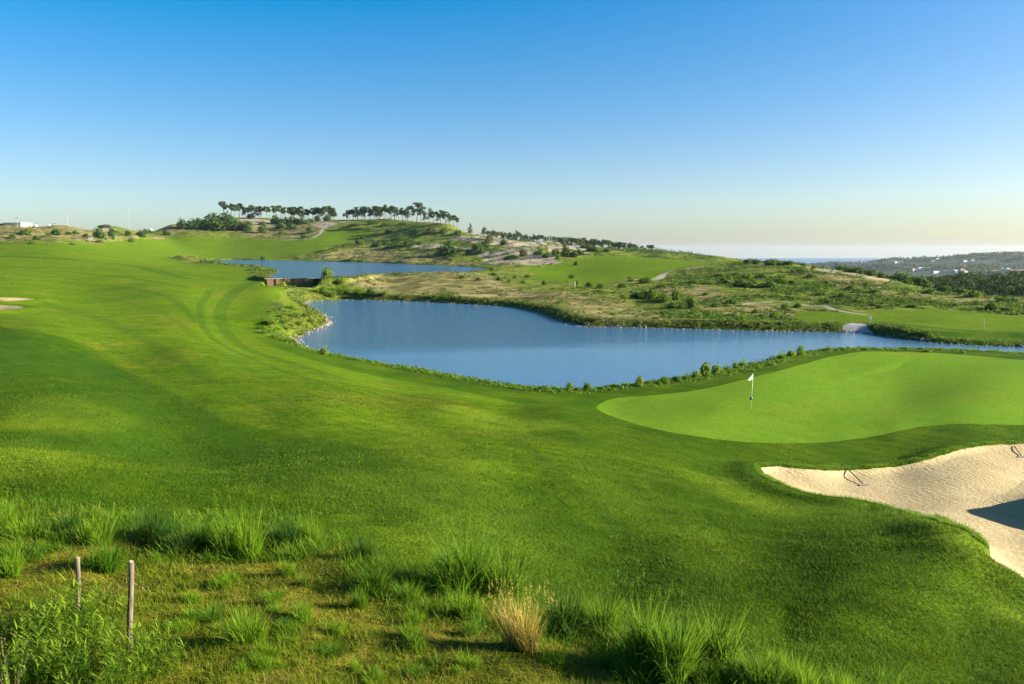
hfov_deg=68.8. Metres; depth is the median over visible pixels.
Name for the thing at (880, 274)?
tree
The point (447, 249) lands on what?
shrub
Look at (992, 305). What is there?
shrub
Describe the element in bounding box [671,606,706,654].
grass clump
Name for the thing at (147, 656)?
leafy weed
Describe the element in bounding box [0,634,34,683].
withered weed
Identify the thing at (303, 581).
tuft
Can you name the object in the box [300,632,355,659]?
tuft
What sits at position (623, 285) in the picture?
shrub
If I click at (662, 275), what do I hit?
path
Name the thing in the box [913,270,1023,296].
woodland
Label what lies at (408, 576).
tuft
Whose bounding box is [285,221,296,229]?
shrub
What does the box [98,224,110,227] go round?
shrub
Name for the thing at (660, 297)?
shrub
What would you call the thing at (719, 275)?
shrub
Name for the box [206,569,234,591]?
tuft
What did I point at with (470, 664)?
grass clump
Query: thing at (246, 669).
tuft
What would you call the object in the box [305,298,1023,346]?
shore stones
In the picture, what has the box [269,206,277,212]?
pine tree
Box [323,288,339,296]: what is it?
waterside plant
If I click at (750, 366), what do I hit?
bank grass
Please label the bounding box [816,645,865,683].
grass clump
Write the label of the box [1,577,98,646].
leafy weed
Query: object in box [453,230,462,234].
shrub
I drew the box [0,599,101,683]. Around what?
leafy weed
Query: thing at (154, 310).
fairway
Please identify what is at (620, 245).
pine tree
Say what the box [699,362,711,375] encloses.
waterside plant
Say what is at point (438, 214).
pine tree
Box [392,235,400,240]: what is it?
shrub
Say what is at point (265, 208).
pine tree
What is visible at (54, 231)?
shrub
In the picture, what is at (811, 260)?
sea
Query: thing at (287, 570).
tuft
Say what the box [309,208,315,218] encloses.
pine tree
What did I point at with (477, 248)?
shrub
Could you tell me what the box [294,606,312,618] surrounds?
tuft
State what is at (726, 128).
sky
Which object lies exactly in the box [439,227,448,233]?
shrub
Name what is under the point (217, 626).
tuft
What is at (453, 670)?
tuft
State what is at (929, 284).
tree
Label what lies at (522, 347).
pond water
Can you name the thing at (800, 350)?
waterside plant
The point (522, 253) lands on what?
shrub
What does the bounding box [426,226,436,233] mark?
shrub
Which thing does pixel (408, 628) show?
tuft
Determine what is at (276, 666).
tuft
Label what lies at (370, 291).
waterside plant
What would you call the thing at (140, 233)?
shrub
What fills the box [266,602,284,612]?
tuft
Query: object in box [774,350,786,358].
waterside plant
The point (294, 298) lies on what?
bank grass
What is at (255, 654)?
tuft
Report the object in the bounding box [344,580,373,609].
tuft
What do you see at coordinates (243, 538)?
grass clump
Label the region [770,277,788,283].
shrub
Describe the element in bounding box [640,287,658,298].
shrub
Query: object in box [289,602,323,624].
grass clump
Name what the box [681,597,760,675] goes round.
grass clump
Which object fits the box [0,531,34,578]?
grass clump
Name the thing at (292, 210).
pine tree
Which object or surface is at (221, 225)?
shrub
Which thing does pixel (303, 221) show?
shrub
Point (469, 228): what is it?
conifer
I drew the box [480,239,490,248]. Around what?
shrub
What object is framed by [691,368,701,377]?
waterside plant
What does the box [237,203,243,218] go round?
pine tree
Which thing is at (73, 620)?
leafy weed
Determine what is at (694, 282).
shrub
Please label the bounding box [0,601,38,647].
leafy weed
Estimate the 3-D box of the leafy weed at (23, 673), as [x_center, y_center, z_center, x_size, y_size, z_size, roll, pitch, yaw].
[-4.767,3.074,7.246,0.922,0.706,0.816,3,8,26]
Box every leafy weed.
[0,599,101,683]
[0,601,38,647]
[0,616,67,683]
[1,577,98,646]
[24,571,129,670]
[36,614,155,683]
[95,612,191,683]
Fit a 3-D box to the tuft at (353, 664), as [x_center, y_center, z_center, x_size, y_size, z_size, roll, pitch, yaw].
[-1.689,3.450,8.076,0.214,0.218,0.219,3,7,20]
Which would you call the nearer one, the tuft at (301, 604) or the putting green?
the tuft at (301, 604)
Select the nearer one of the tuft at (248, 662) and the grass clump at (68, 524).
the tuft at (248, 662)
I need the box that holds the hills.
[806,253,1023,276]
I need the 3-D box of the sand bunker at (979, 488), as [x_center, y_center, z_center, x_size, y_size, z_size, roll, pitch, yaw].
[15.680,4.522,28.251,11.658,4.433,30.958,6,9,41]
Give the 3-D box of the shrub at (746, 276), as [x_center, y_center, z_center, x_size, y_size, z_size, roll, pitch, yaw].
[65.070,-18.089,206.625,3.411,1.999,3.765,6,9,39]
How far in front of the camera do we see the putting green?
50.32 m
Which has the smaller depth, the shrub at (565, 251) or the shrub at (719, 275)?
the shrub at (719, 275)
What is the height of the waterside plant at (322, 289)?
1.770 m
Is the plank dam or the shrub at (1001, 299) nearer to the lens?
the shrub at (1001, 299)
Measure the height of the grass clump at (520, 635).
0.858 m
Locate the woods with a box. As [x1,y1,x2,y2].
[807,250,1023,274]
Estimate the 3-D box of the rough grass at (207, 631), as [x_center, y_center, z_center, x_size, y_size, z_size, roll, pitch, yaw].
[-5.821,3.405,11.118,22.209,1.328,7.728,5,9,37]
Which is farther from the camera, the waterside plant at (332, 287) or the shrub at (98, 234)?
the shrub at (98, 234)
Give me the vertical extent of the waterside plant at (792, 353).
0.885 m
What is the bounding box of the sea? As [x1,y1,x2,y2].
[737,258,910,262]
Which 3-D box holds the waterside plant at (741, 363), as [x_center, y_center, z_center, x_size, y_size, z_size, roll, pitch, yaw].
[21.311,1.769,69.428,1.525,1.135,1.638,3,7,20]
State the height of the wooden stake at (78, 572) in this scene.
0.837 m
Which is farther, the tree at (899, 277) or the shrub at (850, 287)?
the tree at (899, 277)
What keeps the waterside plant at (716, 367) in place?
on the ground at (26, 348)
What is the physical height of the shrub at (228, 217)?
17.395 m
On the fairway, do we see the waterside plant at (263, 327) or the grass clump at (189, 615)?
the waterside plant at (263, 327)
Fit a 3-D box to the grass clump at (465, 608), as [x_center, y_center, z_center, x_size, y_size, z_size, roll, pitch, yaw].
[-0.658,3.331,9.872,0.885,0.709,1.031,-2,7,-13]
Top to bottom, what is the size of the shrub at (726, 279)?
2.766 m
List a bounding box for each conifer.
[466,222,471,232]
[562,237,566,247]
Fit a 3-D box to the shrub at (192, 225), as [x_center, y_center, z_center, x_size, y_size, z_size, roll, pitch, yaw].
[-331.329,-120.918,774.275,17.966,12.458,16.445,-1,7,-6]
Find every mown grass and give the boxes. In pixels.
[0,365,1023,683]
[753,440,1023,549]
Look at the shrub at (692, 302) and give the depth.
134.31 m
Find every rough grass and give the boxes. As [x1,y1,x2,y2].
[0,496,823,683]
[0,498,892,683]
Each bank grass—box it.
[223,260,912,334]
[267,318,1023,393]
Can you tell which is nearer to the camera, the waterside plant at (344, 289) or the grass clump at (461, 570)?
the grass clump at (461, 570)
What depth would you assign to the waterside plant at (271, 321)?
92.58 m
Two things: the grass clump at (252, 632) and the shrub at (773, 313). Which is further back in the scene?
the shrub at (773, 313)
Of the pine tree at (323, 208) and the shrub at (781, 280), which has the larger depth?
the pine tree at (323, 208)
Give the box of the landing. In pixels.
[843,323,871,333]
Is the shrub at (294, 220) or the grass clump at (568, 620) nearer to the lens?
the grass clump at (568, 620)
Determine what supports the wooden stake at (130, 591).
on the ground at (26, 348)
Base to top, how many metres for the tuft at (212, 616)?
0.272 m
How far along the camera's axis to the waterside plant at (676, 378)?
60.16 m
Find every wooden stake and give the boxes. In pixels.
[75,557,80,607]
[126,560,133,650]
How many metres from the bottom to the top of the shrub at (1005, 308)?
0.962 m
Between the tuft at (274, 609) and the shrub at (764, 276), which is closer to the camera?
the tuft at (274, 609)
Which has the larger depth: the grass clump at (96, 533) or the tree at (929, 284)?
the tree at (929, 284)
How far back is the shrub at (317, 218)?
893.51 m
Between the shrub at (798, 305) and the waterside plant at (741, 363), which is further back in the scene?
the shrub at (798, 305)
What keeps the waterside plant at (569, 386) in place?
on the ground at (26, 348)
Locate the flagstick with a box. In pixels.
[748,374,752,402]
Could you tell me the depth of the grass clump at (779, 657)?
8.48 m
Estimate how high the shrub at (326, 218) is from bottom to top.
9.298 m
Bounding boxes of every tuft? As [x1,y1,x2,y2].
[162,618,183,634]
[173,612,197,632]
[189,597,230,624]
[205,617,245,633]
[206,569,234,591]
[211,566,243,586]
[229,658,251,674]
[233,652,263,671]
[246,637,284,661]
[246,649,268,664]
[247,653,278,672]
[252,581,291,605]
[263,657,284,671]
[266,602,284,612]
[268,613,300,629]
[271,613,309,639]
[273,555,303,577]
[273,631,302,648]
[284,593,315,614]
[294,573,313,586]
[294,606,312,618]
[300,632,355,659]
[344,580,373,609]
[347,653,362,671]
[391,656,430,680]
[395,619,414,639]
[398,561,419,587]
[402,602,433,625]
[425,651,449,668]
[448,661,464,675]
[460,618,482,636]
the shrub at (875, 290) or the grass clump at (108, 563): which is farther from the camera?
the shrub at (875, 290)
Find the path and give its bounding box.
[77,220,867,314]
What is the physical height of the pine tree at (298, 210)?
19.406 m
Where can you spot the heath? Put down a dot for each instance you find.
(640, 249)
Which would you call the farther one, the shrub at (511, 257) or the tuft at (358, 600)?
the shrub at (511, 257)
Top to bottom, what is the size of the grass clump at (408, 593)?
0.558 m
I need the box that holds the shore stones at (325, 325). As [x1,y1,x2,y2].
[290,303,335,348]
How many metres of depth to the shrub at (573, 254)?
372.41 m
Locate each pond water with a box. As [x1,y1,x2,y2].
[216,260,484,278]
[295,300,1023,388]
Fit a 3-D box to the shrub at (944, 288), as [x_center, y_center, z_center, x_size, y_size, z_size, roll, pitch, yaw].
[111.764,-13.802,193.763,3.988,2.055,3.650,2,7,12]
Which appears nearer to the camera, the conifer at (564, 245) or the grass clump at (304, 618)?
the grass clump at (304, 618)
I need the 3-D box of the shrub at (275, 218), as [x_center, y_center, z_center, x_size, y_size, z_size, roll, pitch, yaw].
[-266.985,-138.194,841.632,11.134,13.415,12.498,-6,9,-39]
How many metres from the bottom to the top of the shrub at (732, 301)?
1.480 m
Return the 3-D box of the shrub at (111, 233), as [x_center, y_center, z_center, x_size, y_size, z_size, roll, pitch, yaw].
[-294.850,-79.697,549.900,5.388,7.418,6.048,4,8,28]
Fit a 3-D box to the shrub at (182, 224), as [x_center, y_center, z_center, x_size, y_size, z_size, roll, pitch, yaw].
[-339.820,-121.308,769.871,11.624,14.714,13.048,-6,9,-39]
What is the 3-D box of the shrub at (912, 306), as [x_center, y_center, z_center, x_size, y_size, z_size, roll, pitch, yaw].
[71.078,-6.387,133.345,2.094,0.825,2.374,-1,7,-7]
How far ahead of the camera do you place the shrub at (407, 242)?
590.76 m
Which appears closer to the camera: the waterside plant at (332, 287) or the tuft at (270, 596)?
the tuft at (270, 596)
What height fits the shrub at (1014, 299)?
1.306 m
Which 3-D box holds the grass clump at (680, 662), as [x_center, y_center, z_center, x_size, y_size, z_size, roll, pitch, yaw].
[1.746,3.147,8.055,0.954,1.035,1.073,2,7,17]
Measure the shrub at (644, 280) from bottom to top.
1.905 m
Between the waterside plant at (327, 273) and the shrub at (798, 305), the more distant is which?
the waterside plant at (327, 273)
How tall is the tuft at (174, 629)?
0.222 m
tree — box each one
[218,201,227,211]
[226,203,235,215]
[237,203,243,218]
[248,205,255,218]
[263,206,270,212]
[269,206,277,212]
[290,207,296,216]
[295,206,304,217]
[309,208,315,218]
[320,206,328,214]
[360,207,365,219]
[374,206,380,219]
[388,205,394,216]
[407,202,426,222]
[417,209,423,222]
[434,210,446,223]
[480,226,487,236]
[615,242,622,250]
[833,265,850,270]
[850,266,864,273]
[866,268,877,276]
[877,270,884,278]
[892,271,910,281]
[902,276,918,284]
[902,279,912,283]
[914,275,927,286]
[923,280,933,287]
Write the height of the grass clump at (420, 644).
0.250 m
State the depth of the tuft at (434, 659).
8.24 m
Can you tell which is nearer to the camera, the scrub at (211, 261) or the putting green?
the putting green
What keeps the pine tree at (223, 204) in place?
on the ground at (26, 348)
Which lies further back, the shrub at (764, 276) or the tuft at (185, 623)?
the shrub at (764, 276)
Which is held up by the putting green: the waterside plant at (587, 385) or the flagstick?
the flagstick
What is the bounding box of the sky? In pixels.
[0,0,1023,257]
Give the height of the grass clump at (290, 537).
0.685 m
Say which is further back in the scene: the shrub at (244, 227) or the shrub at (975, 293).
the shrub at (244, 227)
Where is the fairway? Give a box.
[0,228,1023,578]
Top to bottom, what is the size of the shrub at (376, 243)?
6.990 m
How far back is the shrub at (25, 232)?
405.73 m
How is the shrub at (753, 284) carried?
on the ground at (26, 348)
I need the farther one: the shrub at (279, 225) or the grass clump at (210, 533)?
the shrub at (279, 225)
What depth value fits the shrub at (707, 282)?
186.28 m
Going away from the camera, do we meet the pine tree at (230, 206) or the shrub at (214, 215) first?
the shrub at (214, 215)
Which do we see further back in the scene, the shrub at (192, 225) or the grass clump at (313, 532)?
the shrub at (192, 225)
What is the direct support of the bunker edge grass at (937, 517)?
on the ground at (26, 348)
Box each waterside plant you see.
[257,324,266,329]
[258,329,269,333]
[267,319,277,323]
[294,321,303,325]
[319,287,327,292]
[320,345,329,354]
[321,266,333,278]
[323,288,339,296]
[326,284,342,291]
[336,278,346,283]
[338,285,350,292]
[352,286,364,294]
[367,288,375,294]
[565,382,573,390]
[583,383,591,389]
[635,375,643,386]
[659,376,669,383]
[671,376,681,381]
[682,370,690,379]
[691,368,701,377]
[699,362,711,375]
[711,362,722,372]
[732,362,739,367]
[737,356,748,365]
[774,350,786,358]
[787,349,795,355]
[796,345,804,354]
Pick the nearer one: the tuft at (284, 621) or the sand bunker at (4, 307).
the tuft at (284, 621)
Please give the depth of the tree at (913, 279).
214.90 m
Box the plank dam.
[264,278,312,287]
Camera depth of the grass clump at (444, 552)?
12.06 m
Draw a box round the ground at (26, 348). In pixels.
[0,218,1023,683]
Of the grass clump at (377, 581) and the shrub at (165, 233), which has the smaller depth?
the grass clump at (377, 581)
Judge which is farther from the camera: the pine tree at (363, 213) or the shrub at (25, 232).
the pine tree at (363, 213)
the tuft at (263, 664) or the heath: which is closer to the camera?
the tuft at (263, 664)
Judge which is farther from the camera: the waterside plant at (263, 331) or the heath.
the heath
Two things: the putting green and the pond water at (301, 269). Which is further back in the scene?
the pond water at (301, 269)
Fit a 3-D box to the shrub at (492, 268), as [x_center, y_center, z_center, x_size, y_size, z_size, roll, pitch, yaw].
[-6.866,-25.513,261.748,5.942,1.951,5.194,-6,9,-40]
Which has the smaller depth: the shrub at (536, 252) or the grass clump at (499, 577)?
the grass clump at (499, 577)
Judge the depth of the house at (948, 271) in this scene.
2048.00 m
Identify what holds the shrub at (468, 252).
on the ground at (26, 348)
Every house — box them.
[834,263,843,269]
[943,270,955,272]
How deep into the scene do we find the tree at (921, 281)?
213.92 m
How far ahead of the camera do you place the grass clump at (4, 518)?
13.87 m
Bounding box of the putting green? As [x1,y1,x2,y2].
[596,352,1023,442]
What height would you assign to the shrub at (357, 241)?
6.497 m
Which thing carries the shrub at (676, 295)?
on the ground at (26, 348)
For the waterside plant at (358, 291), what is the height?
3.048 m
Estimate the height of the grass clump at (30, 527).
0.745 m
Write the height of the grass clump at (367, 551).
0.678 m
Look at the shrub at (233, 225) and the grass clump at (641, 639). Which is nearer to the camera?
the grass clump at (641, 639)
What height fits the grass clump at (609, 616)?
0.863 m
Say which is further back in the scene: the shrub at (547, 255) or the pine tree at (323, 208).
the pine tree at (323, 208)
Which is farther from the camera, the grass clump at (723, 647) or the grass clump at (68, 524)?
the grass clump at (68, 524)
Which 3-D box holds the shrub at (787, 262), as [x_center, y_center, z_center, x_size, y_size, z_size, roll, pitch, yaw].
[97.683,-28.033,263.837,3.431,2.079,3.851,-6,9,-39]
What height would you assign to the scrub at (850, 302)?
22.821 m
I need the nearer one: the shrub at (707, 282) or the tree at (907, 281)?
the shrub at (707, 282)
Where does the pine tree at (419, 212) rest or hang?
on the ground at (26, 348)
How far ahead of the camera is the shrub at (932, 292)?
166.43 m
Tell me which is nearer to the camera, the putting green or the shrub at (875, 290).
the putting green
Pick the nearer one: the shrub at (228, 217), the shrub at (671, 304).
the shrub at (671, 304)
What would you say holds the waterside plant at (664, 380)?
on the ground at (26, 348)
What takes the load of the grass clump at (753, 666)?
on the ground at (26, 348)
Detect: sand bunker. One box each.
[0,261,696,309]
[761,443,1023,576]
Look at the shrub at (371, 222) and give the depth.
792.97 m
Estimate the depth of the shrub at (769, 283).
179.97 m
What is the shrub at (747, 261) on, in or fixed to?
on the ground at (26, 348)
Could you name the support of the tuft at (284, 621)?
on the ground at (26, 348)
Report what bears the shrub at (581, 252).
on the ground at (26, 348)
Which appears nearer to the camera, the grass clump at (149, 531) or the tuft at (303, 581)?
the tuft at (303, 581)
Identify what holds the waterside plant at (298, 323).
on the ground at (26, 348)
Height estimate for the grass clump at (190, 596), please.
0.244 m
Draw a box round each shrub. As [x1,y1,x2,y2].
[18,228,31,234]
[33,235,40,239]
[50,228,62,235]
[92,226,106,238]
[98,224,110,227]
[107,230,114,237]
[135,229,145,237]
[163,230,170,235]
[176,217,187,229]
[184,219,201,229]
[196,215,218,230]
[205,212,224,221]
[207,220,227,230]
[219,210,234,222]
[226,219,250,229]
[240,221,252,230]
[257,223,267,232]
[270,213,279,223]
[274,221,284,228]
[276,217,289,223]
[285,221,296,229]
[289,216,298,224]
[297,217,309,223]
[306,227,313,233]
[313,215,320,220]
[322,214,330,220]
[354,239,363,244]
[366,220,378,223]
[371,240,380,246]
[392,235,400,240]
[401,236,415,246]
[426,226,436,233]
[434,244,458,254]
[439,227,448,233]
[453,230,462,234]
[464,249,471,255]
[471,240,485,254]
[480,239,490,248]
[488,266,499,270]
[500,239,507,245]
[503,254,520,259]
[518,248,528,256]
[534,249,543,254]
[542,251,549,257]
[551,248,560,254]
[560,247,571,255]
[568,250,578,257]
[576,249,584,254]
[585,243,594,251]
[585,281,593,286]
[591,246,598,251]
[595,282,604,288]
[618,283,626,287]
[629,292,640,298]
[637,277,653,283]
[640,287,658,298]
[654,292,671,302]
[667,301,673,308]
[669,288,685,299]
[686,296,699,307]
[688,280,698,283]
[701,280,714,284]
[715,273,725,276]
[716,275,733,283]
[725,298,737,303]
[731,278,749,286]
[741,273,753,278]
[743,258,753,262]
[744,280,758,287]
[751,258,761,263]
[753,273,768,278]
[760,280,775,286]
[763,258,779,265]
[769,311,779,317]
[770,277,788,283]
[784,260,793,264]
[793,303,801,307]
[805,273,817,277]
[843,284,855,290]
[850,288,870,292]
[870,289,879,292]
[905,304,918,307]
[921,288,936,294]
[934,285,950,291]
[951,287,967,294]
[964,290,984,297]
[983,302,1000,309]
[996,296,1008,300]
[999,307,1013,310]
[1005,296,1019,301]
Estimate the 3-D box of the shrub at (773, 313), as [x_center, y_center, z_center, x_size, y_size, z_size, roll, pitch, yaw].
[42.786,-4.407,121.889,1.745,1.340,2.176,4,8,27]
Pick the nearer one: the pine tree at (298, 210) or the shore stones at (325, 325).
the shore stones at (325, 325)
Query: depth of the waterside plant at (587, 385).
57.58 m
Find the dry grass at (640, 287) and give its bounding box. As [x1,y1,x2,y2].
[11,227,1015,323]
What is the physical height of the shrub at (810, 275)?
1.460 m
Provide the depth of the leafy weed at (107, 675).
7.22 m
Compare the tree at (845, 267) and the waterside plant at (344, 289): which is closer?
the waterside plant at (344, 289)
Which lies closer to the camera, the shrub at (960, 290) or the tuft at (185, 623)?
the tuft at (185, 623)
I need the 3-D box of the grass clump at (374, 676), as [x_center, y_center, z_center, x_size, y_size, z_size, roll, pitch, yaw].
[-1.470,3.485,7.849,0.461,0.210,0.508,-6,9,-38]
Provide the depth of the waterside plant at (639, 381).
58.20 m
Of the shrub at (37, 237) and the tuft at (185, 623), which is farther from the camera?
the shrub at (37, 237)
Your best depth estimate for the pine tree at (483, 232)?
570.82 m
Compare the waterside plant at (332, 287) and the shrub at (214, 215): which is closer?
the waterside plant at (332, 287)
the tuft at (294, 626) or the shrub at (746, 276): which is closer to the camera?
the tuft at (294, 626)
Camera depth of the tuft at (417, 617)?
9.58 m
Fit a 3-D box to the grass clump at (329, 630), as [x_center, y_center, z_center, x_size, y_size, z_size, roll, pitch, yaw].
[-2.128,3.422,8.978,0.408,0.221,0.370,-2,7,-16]
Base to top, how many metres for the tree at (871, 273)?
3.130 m
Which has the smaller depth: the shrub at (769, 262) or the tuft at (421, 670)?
the tuft at (421, 670)
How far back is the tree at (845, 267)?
258.42 m
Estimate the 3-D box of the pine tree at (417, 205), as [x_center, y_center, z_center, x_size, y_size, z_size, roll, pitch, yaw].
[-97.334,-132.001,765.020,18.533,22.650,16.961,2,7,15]
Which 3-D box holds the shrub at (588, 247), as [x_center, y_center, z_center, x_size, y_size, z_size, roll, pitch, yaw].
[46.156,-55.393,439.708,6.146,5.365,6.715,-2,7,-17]
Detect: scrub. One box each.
[1,223,1023,325]
[195,218,661,265]
[659,260,1023,320]
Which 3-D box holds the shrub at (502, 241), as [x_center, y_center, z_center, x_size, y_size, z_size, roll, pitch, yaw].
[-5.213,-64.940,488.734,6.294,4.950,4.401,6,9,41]
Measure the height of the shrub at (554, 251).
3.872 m
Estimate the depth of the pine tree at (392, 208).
832.84 m
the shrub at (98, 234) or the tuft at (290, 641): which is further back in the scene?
the shrub at (98, 234)
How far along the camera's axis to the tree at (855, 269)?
235.80 m
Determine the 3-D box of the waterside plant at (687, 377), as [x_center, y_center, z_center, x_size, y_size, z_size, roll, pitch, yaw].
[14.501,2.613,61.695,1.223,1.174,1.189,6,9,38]
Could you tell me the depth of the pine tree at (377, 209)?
840.60 m
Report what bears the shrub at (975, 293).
on the ground at (26, 348)
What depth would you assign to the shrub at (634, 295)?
155.69 m
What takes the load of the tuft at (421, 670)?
on the ground at (26, 348)
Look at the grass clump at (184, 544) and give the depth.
12.50 m
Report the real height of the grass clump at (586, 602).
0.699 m
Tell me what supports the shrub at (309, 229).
on the ground at (26, 348)
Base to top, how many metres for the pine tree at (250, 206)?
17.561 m
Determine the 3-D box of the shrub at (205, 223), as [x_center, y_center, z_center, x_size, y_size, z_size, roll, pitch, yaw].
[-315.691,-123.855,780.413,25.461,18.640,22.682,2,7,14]
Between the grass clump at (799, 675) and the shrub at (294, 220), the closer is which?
the grass clump at (799, 675)
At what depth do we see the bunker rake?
31.73 m
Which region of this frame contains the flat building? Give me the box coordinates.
[0,223,31,226]
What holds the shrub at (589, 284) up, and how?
on the ground at (26, 348)
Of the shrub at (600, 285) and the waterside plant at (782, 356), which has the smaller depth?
the waterside plant at (782, 356)
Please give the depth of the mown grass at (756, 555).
17.15 m
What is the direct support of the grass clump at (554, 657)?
on the ground at (26, 348)
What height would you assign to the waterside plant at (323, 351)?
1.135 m
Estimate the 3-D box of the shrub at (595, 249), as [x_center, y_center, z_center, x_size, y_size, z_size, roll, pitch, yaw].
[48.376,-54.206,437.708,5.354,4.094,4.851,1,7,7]
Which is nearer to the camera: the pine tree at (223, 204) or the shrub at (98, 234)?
the shrub at (98, 234)
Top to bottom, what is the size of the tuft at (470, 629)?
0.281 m
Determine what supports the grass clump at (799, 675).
on the ground at (26, 348)
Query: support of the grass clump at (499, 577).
on the ground at (26, 348)
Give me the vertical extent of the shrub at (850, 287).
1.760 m
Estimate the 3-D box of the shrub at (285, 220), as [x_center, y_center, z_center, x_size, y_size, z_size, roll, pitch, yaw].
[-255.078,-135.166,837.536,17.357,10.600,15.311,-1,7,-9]
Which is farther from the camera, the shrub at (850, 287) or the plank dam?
the plank dam
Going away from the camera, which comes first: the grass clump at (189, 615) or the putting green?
the grass clump at (189, 615)
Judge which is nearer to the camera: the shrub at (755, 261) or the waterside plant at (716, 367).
the waterside plant at (716, 367)
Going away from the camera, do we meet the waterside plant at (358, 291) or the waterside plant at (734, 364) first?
the waterside plant at (734, 364)
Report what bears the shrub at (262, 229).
on the ground at (26, 348)
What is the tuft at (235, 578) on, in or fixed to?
on the ground at (26, 348)
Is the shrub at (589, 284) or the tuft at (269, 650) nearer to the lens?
the tuft at (269, 650)
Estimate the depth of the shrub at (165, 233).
734.21 m
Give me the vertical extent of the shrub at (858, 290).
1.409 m
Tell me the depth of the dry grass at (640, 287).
177.22 m
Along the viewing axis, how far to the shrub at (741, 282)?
183.79 m
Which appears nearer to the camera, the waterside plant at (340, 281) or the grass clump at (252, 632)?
the grass clump at (252, 632)
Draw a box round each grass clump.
[0,494,71,543]
[0,497,27,528]
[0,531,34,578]
[40,508,88,535]
[65,518,131,573]
[72,494,129,546]
[126,496,186,547]
[157,523,213,560]
[169,585,207,604]
[180,510,228,549]
[180,600,210,623]
[203,472,277,559]
[212,584,282,646]
[261,513,317,548]
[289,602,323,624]
[290,495,332,544]
[321,618,349,635]
[347,527,382,560]
[351,549,403,595]
[356,656,388,683]
[387,570,431,607]
[398,623,436,654]
[410,495,523,600]
[423,533,468,567]
[434,560,493,622]
[449,642,486,671]
[465,516,547,602]
[476,575,553,653]
[532,640,570,671]
[533,574,598,645]
[569,584,598,619]
[577,577,633,645]
[604,567,683,674]
[630,589,714,683]
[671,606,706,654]
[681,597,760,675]
[722,618,797,683]
[758,628,800,672]
[778,628,832,683]
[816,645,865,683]
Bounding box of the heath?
[602,244,716,255]
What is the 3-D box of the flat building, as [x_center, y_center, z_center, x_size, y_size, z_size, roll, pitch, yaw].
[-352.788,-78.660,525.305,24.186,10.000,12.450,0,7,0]
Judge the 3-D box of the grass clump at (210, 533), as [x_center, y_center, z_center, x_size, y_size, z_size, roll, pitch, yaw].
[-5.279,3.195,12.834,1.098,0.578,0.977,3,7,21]

